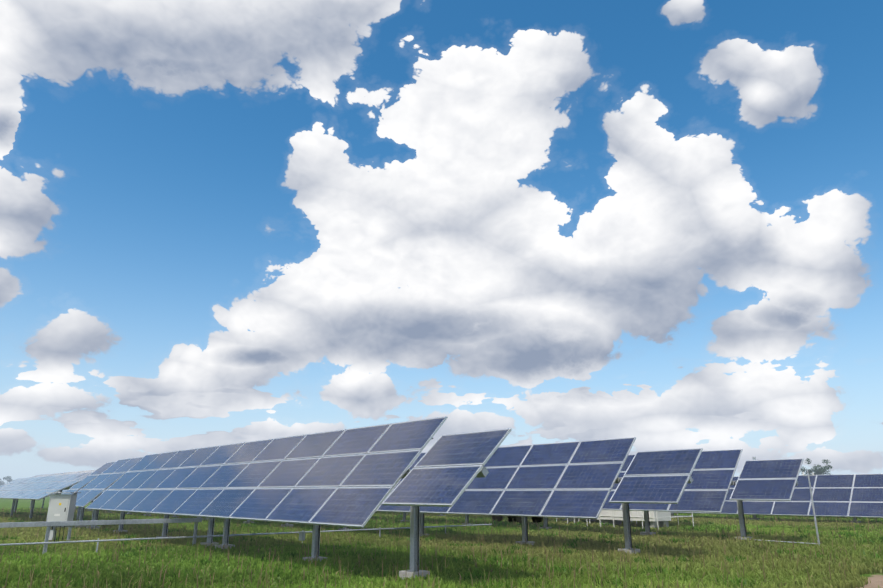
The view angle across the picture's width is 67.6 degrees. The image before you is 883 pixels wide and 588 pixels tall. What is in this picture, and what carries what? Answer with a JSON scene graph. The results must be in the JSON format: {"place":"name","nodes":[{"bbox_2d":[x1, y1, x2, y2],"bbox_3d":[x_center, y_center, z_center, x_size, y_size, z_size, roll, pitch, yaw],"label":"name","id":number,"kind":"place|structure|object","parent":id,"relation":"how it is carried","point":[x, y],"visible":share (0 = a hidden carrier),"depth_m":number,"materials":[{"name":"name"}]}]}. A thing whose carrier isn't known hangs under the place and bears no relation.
{"place":"outdoors","nodes":[
{"label":"outdoors","id":0,"kind":"place"},
{"bbox_2d":[0,496,882,587],"bbox_3d":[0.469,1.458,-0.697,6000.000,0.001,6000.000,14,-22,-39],"label":"ground","id":1,"kind":"structure","parent":0,"point":[876,579],"depth_m":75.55,"materials":[{"name":"green plant"}]},
{"bbox_2d":[0,476,12,485],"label":"tree","id":2,"kind":"object","parent":1,"relation":"on","point":[7,478],"visible":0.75,"depth_m":625.12,"materials":[{"name":"green plant"}]},
{"bbox_2d":[46,492,80,541],"bbox_3d":[-12.349,7.246,21.311,0.950,1.640,0.450,-4,-17,14],"label":"electrical box","id":3,"kind":"object","parent":1,"relation":"on","point":[61,507],"visible":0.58,"depth_m":21.28,"materials":[{"name":"metal"}]},
{"bbox_2d":[0,438,860,579],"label":"solar panel supports","id":4,"kind":"object","parent":1,"relation":"on","point":[416,527],"visible":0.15,"depth_m":19.00,"materials":[{"name":"metal"}]},
{"bbox_2d":[0,416,882,527],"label":"solar panels","id":5,"kind":"object","parent":4,"relation":"on","point":[351,477],"visible":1,"depth_m":19.14,"materials":[{"name":"glass"}]},
{"bbox_2d":[490,515,542,523],"bbox_3d":[4.425,11.121,35.327,3.852,2.307,1.600,-14,-22,39],"label":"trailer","id":6,"kind":"object","parent":1,"relation":"on","point":[517,519],"visible":0.17,"depth_m":35.26,"materials":[{"name":"metal"}]},
{"bbox_2d":[556,518,631,523],"bbox_3d":[8.570,11.253,36.069,3.646,2.500,4.446,14,-22,-39],"label":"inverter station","id":7,"kind":"object","parent":1,"relation":"on","point":[572,519],"depth_m":36.08,"materials":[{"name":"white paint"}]},
{"bbox_2d":[574,510,693,528],"bbox_3d":[9.155,9.990,31.885,3.046,2.500,4.646,14,-22,-39],"label":"inverter station","id":8,"kind":"object","parent":1,"relation":"on","point":[656,518],"visible":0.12,"depth_m":30.85,"materials":[{"name":"white paint"}]},
{"bbox_2d":[741,470,819,545],"bbox_3d":[10.731,6.882,21.193,0.201,2.270,2.799,11,-20,-32],"label":"weather mast","id":9,"kind":"object","parent":1,"relation":"on","point":[816,527],"visible":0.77,"depth_m":20.29,"materials":[{"name":"metal"}]},
{"bbox_2d":[800,458,832,474],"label":"tree","id":10,"kind":"object","parent":1,"relation":"on","point":[819,471],"visible":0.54,"depth_m":193.81,"materials":[{"name":"green plant"}]},
{"bbox_2d":[0,0,882,483],"label":"sky","id":11,"kind":"structure","parent":0,"point":[659,223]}
]}

